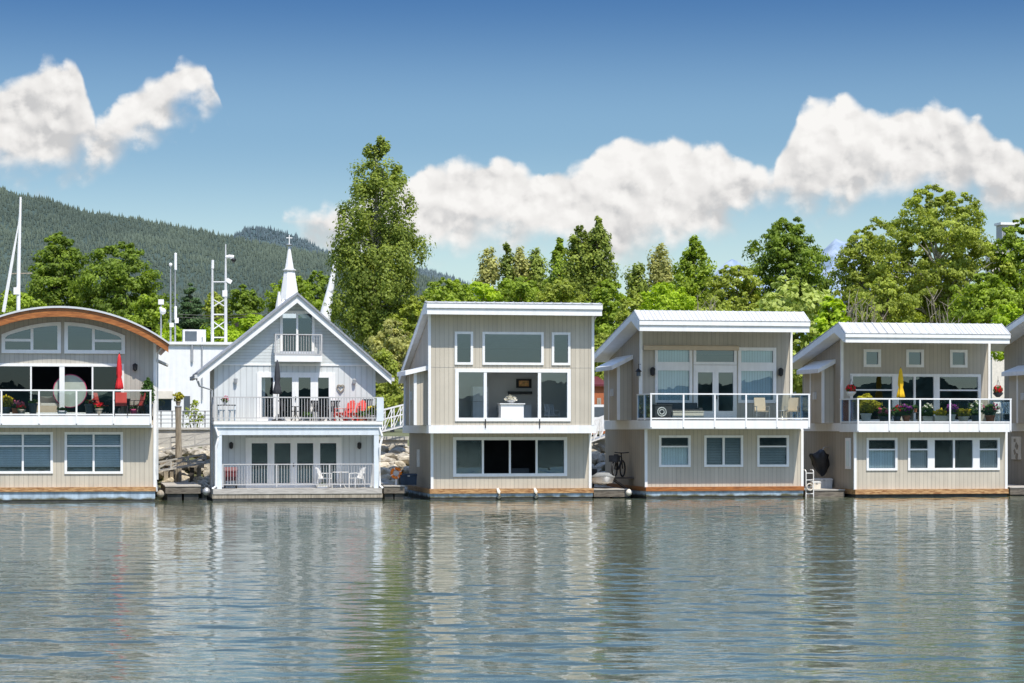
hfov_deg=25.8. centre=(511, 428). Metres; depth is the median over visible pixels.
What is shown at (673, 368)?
tall window
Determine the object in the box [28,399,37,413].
potted plant
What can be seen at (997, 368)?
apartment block
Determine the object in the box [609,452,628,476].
bicycle
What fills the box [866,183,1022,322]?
cottonwood tree
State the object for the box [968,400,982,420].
potted plant
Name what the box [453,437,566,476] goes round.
strip window
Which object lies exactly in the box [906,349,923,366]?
window
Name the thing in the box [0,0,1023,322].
sky
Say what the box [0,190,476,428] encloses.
mountain
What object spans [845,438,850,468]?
side window
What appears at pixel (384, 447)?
boulder
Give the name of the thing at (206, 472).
boulder
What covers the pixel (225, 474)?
chair
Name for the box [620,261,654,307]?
poplar tree
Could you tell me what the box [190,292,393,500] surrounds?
floating home
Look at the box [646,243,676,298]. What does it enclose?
poplar tree
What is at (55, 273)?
broadleaf tree
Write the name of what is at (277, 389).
parasol
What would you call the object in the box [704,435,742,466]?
window
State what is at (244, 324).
bush
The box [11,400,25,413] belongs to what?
potted plant
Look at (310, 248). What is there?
forest
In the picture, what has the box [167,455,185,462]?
boulder
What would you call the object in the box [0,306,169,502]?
floating home
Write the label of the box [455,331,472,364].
window
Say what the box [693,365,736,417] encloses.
patio door
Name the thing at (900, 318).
broadleaf tree
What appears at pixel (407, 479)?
dock box
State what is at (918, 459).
strip window
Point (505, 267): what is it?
poplar tree
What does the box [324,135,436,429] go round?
poplar tree
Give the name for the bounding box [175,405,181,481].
piling
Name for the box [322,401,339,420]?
bistro chair
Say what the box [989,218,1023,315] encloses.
broadleaf tree
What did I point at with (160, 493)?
buoy
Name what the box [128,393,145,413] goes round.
patio chair
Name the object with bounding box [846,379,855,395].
hanging basket
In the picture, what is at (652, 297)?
broadleaf tree
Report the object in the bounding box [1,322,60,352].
arched window
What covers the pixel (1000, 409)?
garden chair
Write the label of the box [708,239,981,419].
mountain
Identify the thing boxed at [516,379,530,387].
wall picture
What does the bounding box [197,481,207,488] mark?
boulder
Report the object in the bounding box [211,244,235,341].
lattice tower
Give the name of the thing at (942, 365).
floating home
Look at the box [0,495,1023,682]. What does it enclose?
water
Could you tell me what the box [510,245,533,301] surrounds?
poplar tree
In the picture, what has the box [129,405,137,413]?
potted plant
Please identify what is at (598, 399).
door
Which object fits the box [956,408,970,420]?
potted plant
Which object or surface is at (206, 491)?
buoy
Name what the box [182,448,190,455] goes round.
boulder
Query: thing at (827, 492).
float dock
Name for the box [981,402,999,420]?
potted plant
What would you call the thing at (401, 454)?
boulder
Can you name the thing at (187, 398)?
service door
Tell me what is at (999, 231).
apartment block
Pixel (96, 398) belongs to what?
patio chair
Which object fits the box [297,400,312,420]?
bistro chair
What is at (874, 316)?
bare shrub
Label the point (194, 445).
gangway
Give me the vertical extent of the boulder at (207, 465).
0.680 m
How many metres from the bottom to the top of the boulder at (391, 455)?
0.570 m
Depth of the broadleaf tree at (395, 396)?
126.24 m
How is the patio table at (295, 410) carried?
on the floating home at (323, 360)
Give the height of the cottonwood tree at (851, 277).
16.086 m
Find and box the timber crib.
[160,461,203,481]
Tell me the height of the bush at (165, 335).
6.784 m
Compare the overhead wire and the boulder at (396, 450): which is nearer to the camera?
the boulder at (396, 450)
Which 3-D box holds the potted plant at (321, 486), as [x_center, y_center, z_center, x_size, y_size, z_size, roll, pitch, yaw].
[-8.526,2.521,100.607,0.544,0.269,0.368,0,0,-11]
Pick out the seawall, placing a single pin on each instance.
(163, 432)
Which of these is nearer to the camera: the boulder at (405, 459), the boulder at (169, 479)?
the boulder at (169, 479)
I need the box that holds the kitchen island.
[497,403,524,417]
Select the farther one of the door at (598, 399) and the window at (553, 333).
the door at (598, 399)
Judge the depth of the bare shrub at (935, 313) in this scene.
140.35 m
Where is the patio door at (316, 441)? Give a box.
[245,437,341,487]
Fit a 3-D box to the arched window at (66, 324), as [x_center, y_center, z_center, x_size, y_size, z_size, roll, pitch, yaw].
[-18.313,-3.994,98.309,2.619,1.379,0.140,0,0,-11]
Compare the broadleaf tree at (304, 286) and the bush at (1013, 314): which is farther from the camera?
the broadleaf tree at (304, 286)
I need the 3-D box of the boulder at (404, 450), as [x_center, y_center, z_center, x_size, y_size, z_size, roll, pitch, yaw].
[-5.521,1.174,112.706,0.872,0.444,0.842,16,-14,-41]
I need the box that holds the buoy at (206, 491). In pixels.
[202,486,210,495]
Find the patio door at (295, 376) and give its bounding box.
[257,372,334,420]
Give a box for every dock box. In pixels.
[398,473,416,484]
[810,481,820,488]
[811,478,832,487]
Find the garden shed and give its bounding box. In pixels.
[592,376,604,433]
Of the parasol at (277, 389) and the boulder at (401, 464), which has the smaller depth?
the parasol at (277, 389)
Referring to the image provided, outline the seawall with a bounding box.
[158,427,209,447]
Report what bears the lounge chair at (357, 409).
on the floating home at (323, 360)
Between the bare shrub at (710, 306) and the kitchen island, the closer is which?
the kitchen island
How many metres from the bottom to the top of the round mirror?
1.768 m
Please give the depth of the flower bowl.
101.07 m
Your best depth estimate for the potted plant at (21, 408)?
96.88 m
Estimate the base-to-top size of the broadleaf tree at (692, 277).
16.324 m
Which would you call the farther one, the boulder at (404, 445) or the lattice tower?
the lattice tower
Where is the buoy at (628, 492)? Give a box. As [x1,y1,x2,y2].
[626,488,631,495]
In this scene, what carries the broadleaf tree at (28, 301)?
on the ground
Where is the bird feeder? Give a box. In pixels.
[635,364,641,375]
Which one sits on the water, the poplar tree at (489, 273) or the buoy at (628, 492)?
the buoy at (628, 492)
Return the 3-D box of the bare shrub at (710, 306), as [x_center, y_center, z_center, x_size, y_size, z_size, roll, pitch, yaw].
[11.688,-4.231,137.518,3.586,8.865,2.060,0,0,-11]
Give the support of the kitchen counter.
in the floating home at (456, 351)
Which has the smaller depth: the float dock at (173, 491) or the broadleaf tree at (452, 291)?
the float dock at (173, 491)
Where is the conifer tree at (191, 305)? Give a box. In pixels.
[171,282,214,341]
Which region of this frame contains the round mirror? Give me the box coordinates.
[53,374,86,407]
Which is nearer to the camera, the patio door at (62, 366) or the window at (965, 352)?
the patio door at (62, 366)
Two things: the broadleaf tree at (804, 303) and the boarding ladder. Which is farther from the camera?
the broadleaf tree at (804, 303)
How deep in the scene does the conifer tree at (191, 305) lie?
154.24 m
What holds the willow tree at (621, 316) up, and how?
on the ground
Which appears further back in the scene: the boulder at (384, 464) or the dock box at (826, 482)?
the boulder at (384, 464)
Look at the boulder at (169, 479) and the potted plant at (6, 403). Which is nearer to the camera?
the potted plant at (6, 403)
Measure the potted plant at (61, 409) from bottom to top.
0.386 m
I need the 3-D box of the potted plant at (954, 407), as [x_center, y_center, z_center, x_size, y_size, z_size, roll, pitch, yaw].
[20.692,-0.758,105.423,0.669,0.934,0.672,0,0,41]
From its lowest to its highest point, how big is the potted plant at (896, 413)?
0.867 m
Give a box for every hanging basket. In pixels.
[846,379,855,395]
[993,380,1002,396]
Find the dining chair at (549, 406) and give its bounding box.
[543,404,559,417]
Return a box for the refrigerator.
[471,387,487,417]
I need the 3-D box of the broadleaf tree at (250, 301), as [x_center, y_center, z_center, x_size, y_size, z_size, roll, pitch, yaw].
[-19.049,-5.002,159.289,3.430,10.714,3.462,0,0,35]
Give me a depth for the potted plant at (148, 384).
98.29 m
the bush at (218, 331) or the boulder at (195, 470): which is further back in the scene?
the bush at (218, 331)
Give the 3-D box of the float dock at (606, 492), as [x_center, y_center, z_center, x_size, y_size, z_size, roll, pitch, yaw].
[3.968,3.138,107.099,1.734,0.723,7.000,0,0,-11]
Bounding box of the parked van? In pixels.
[594,405,609,430]
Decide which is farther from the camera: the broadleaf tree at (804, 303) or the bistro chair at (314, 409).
the broadleaf tree at (804, 303)
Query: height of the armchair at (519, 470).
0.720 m
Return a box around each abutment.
[379,436,408,448]
[592,436,604,445]
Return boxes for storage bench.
[672,411,703,417]
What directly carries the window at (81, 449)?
in the floating home at (76, 454)
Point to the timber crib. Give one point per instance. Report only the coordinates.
(198, 467)
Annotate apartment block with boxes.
[985,243,1003,398]
[994,222,1018,288]
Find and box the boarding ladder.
[804,469,813,496]
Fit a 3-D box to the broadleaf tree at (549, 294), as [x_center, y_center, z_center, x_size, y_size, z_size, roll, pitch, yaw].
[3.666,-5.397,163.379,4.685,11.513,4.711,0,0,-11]
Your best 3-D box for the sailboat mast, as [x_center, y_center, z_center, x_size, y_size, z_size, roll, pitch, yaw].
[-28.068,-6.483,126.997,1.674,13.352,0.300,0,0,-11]
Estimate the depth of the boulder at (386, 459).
111.09 m
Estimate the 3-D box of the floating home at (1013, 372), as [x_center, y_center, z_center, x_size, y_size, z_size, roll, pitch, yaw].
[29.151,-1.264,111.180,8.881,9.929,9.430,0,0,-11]
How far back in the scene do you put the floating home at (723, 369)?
104.22 m
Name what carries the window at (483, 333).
in the floating home at (456, 351)
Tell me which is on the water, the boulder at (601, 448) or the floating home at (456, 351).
the floating home at (456, 351)
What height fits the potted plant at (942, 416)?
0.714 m
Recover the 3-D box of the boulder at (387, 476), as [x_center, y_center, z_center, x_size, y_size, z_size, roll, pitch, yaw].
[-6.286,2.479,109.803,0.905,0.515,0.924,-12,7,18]
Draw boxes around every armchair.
[37,396,58,411]
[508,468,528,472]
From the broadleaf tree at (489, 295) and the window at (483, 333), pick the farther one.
the broadleaf tree at (489, 295)
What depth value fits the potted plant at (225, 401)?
100.00 m
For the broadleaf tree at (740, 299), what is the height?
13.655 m
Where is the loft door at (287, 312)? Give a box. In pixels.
[280,311,314,353]
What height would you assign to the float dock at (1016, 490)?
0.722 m
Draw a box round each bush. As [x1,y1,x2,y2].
[159,323,182,341]
[184,400,203,427]
[200,318,241,341]
[219,313,262,341]
[594,332,610,386]
[693,298,738,310]
[989,301,1023,361]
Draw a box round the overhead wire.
[177,312,269,315]
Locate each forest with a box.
[0,187,481,353]
[226,225,469,285]
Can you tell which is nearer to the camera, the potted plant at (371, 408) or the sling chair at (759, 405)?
the potted plant at (371, 408)
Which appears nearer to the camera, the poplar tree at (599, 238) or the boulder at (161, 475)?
the boulder at (161, 475)
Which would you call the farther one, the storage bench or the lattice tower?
the lattice tower
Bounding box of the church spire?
[275,235,297,317]
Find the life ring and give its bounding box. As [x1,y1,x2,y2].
[390,467,401,484]
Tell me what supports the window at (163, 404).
in the flat roofed building
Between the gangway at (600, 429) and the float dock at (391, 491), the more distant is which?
the gangway at (600, 429)
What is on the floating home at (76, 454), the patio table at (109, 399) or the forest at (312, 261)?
the patio table at (109, 399)
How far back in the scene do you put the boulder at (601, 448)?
114.60 m
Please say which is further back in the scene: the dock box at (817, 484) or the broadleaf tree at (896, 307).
the broadleaf tree at (896, 307)
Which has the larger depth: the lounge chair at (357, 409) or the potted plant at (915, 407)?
the potted plant at (915, 407)
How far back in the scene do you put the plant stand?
105.20 m
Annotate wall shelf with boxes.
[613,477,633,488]
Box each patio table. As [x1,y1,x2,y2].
[108,398,129,413]
[217,405,235,420]
[291,406,300,420]
[333,472,347,487]
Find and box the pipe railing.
[160,410,205,426]
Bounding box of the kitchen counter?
[497,391,531,417]
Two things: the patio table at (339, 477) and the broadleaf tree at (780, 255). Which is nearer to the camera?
the patio table at (339, 477)
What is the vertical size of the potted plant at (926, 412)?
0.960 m
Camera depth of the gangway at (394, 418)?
111.35 m
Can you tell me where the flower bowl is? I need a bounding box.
[504,395,516,402]
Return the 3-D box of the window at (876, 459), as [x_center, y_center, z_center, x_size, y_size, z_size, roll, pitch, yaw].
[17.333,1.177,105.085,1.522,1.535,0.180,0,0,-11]
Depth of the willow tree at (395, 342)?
132.23 m
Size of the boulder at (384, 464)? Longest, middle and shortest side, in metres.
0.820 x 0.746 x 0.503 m
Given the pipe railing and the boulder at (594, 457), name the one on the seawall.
the pipe railing
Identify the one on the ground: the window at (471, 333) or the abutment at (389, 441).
the abutment at (389, 441)
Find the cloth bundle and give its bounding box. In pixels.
[809,447,829,476]
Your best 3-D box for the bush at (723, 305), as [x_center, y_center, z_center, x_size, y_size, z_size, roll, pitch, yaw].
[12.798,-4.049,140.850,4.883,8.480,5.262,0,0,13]
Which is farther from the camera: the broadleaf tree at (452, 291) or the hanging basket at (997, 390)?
the broadleaf tree at (452, 291)
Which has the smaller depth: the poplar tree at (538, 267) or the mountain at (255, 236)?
the poplar tree at (538, 267)
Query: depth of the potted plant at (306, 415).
100.31 m
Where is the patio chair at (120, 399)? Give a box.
[114,392,127,414]
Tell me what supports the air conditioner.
on the flat roofed building
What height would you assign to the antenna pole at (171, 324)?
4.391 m
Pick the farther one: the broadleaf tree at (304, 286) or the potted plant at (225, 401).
the broadleaf tree at (304, 286)
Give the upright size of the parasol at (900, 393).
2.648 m
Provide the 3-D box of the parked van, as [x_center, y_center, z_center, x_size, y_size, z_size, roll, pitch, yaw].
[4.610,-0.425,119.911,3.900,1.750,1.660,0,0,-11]
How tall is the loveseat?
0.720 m
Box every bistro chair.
[278,400,292,420]
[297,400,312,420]
[312,400,328,420]
[315,467,332,487]
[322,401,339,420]
[349,467,364,487]
[358,399,372,420]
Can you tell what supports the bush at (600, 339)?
on the ground
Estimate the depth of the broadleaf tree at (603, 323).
157.37 m
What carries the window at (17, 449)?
in the floating home at (76, 454)
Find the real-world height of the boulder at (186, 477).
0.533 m
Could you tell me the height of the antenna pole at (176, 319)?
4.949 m
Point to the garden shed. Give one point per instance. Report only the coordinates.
(598, 395)
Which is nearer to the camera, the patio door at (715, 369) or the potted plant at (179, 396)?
the patio door at (715, 369)
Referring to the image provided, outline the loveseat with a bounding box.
[657,403,702,410]
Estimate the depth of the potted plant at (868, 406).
104.56 m
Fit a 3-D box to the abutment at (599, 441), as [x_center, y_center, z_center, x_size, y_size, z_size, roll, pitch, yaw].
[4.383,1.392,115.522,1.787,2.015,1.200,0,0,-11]
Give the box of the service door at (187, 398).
[184,396,189,411]
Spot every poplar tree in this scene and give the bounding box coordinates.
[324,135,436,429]
[472,246,501,300]
[497,242,516,297]
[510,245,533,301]
[525,247,548,295]
[541,237,575,302]
[559,225,595,301]
[574,215,619,315]
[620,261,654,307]
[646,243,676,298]
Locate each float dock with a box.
[160,482,200,500]
[379,482,404,498]
[592,486,628,497]
[803,486,844,496]
[1007,484,1023,495]
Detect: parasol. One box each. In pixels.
[115,353,123,413]
[271,359,282,420]
[896,367,904,420]
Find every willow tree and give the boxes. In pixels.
[363,318,411,431]
[383,295,432,368]
[605,290,643,333]
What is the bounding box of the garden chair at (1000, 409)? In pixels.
[994,402,1006,420]
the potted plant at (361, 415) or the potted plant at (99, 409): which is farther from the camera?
the potted plant at (361, 415)
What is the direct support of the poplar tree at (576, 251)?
on the ground
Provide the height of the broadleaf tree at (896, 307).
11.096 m
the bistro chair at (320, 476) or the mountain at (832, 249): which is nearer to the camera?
the bistro chair at (320, 476)
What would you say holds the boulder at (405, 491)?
on the ground
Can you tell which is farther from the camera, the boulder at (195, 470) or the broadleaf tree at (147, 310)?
the broadleaf tree at (147, 310)
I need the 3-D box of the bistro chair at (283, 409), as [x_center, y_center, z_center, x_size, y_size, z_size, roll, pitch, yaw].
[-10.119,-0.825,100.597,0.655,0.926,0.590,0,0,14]
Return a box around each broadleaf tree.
[0,289,46,314]
[25,231,87,307]
[65,241,178,323]
[126,293,173,334]
[200,291,223,329]
[219,284,267,325]
[263,275,322,317]
[303,270,341,323]
[372,348,403,432]
[419,277,479,306]
[465,281,503,301]
[494,275,539,301]
[534,276,590,302]
[584,279,639,337]
[635,282,696,310]
[666,235,724,310]
[701,264,764,310]
[741,216,835,314]
[752,275,834,419]
[808,296,851,343]
[848,277,928,322]
[893,295,968,322]
[942,272,1023,323]
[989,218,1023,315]
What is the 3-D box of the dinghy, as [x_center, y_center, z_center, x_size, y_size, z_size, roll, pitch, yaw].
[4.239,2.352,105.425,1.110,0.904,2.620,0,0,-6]
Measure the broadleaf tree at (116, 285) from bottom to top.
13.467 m
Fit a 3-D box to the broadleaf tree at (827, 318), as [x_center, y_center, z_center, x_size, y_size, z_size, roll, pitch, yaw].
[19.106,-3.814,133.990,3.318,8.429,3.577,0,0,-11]
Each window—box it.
[0,432,52,473]
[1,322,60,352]
[64,322,124,353]
[64,432,122,473]
[158,399,170,411]
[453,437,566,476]
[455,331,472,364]
[455,368,570,420]
[482,332,543,364]
[552,332,570,364]
[655,350,691,402]
[659,435,690,466]
[693,350,736,364]
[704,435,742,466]
[738,347,775,402]
[757,435,788,466]
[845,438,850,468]
[863,349,880,366]
[866,438,897,470]
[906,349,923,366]
[908,438,999,469]
[950,350,967,367]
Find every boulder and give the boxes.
[158,451,167,460]
[159,468,162,478]
[162,477,174,481]
[163,447,174,456]
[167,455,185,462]
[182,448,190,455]
[182,474,189,481]
[188,448,201,457]
[188,461,203,473]
[193,447,204,457]
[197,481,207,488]
[200,450,209,459]
[203,469,209,475]
[204,462,209,468]
[379,462,389,467]
[379,467,389,474]
[380,456,393,461]
[381,444,388,451]
[381,474,390,479]
[384,453,395,458]
[388,447,400,453]
[394,461,405,471]
[397,444,408,447]
[397,453,408,460]
[398,456,408,465]
[400,448,408,453]
[403,466,408,472]
[403,487,408,494]
[592,454,597,463]
[595,453,604,464]
[595,462,604,470]
[596,444,604,452]
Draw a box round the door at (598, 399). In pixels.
[597,398,600,433]
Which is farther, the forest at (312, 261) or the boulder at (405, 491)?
the forest at (312, 261)
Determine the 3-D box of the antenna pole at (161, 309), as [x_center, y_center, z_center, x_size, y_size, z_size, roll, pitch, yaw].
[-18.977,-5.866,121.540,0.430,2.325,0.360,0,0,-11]
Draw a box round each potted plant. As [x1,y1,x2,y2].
[0,394,13,413]
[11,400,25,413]
[16,404,25,413]
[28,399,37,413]
[57,407,68,413]
[84,398,93,413]
[93,402,104,414]
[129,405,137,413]
[140,377,155,413]
[173,392,184,404]
[220,395,228,404]
[302,412,311,420]
[316,483,327,487]
[355,411,365,420]
[365,405,376,420]
[852,393,882,420]
[875,407,891,420]
[891,404,902,420]
[899,403,913,420]
[912,404,918,411]
[921,403,933,420]
[932,408,948,420]
[945,403,958,420]
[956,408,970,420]
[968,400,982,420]
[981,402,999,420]
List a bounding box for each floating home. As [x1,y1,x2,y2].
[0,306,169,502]
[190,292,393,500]
[397,301,602,499]
[594,310,810,498]
[793,322,1011,497]
[991,314,1023,484]
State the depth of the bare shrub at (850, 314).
137.12 m
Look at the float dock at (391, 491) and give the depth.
101.86 m
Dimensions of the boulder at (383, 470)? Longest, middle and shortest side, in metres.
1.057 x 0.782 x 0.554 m
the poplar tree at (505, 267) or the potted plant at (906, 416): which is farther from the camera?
the poplar tree at (505, 267)
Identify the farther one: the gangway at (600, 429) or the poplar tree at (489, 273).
the poplar tree at (489, 273)
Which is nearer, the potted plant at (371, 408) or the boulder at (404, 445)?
the potted plant at (371, 408)
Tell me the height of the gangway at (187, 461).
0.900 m
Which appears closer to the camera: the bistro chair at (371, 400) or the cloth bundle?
the bistro chair at (371, 400)
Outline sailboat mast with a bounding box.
[2,197,31,311]
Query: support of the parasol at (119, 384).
on the floating home at (76, 454)
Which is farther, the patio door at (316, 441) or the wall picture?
the wall picture
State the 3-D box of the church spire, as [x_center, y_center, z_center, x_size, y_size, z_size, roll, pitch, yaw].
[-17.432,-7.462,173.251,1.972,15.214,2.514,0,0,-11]
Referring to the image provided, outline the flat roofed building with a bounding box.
[156,337,232,427]
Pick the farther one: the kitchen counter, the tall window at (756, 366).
the tall window at (756, 366)
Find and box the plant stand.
[910,412,918,420]
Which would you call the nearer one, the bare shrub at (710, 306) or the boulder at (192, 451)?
the boulder at (192, 451)
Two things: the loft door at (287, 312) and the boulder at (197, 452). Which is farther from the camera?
the boulder at (197, 452)
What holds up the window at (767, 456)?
in the floating home at (723, 369)
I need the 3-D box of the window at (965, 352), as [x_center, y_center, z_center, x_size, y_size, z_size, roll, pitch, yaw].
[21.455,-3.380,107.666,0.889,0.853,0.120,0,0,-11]
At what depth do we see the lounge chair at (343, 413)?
100.99 m
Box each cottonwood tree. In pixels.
[824,225,896,322]
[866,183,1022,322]
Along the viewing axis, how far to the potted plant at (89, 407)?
97.59 m
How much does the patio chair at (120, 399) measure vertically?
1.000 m
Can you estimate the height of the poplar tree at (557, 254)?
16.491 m
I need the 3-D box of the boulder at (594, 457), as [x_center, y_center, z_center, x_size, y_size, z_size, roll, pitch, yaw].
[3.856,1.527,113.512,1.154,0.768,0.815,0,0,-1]
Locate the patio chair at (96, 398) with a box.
[93,393,108,413]
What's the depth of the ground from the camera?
118.32 m
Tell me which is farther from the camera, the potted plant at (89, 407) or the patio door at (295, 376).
the patio door at (295, 376)
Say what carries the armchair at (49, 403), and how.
in the floating home at (76, 454)
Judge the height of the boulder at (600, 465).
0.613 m
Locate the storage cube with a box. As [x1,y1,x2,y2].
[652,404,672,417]
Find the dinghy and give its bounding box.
[592,469,614,486]
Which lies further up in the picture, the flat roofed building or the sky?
the sky
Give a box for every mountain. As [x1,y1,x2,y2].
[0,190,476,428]
[235,229,461,282]
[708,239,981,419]
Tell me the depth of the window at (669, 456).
103.28 m
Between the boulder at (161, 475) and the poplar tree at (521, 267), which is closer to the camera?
the boulder at (161, 475)
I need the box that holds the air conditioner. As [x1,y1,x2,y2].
[182,329,205,341]
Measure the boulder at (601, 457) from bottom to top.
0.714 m
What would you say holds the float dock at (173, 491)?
on the water
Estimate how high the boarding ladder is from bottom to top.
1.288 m
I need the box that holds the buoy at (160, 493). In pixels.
[157,489,163,497]
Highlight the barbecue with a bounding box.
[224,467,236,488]
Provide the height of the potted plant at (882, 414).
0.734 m
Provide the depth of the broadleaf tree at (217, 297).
162.27 m
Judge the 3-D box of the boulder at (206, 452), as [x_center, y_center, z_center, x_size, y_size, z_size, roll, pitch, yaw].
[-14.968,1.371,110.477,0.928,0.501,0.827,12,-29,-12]
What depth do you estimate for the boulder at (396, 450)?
112.25 m
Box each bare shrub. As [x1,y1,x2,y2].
[697,290,717,310]
[840,292,860,322]
[850,292,887,322]
[926,287,964,322]
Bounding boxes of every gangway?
[158,432,209,450]
[159,453,206,471]
[376,404,403,431]
[592,415,607,441]
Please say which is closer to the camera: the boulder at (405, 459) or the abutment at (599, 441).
the boulder at (405, 459)
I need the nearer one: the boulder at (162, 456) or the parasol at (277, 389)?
the parasol at (277, 389)
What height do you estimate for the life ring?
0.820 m
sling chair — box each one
[753,398,769,419]
[784,398,799,419]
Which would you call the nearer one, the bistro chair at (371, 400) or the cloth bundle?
the bistro chair at (371, 400)
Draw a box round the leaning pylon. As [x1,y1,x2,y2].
[320,261,335,320]
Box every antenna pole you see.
[158,299,165,336]
[169,263,173,341]
[174,253,178,341]
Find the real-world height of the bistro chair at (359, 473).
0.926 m
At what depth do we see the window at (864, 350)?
106.79 m
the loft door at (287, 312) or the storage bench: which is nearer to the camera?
the loft door at (287, 312)
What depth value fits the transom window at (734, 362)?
104.75 m
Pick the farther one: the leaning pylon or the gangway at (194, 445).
the leaning pylon
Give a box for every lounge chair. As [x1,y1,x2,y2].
[334,400,355,420]
[346,400,366,420]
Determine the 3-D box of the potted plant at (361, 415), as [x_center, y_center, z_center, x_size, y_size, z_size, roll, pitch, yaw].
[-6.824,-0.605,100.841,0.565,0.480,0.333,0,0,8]
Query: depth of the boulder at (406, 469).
110.27 m
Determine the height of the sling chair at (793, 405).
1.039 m
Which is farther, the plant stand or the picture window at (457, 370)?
the plant stand
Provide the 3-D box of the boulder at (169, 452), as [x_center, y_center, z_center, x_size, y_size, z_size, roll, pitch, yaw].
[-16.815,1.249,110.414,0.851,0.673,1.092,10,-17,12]
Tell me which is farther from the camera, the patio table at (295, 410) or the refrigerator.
the refrigerator
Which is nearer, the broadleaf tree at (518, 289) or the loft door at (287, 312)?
the loft door at (287, 312)
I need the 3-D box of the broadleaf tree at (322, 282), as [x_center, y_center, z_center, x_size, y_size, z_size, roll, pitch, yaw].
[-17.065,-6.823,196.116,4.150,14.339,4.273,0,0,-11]
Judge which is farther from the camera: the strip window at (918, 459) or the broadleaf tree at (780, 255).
the broadleaf tree at (780, 255)
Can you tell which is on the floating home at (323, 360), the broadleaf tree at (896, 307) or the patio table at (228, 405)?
the patio table at (228, 405)
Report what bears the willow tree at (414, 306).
on the ground
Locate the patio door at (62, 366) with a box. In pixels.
[0,363,123,413]
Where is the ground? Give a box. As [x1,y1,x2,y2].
[155,429,604,495]
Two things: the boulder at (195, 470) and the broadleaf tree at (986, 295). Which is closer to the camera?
the boulder at (195, 470)
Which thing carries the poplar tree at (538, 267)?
on the ground

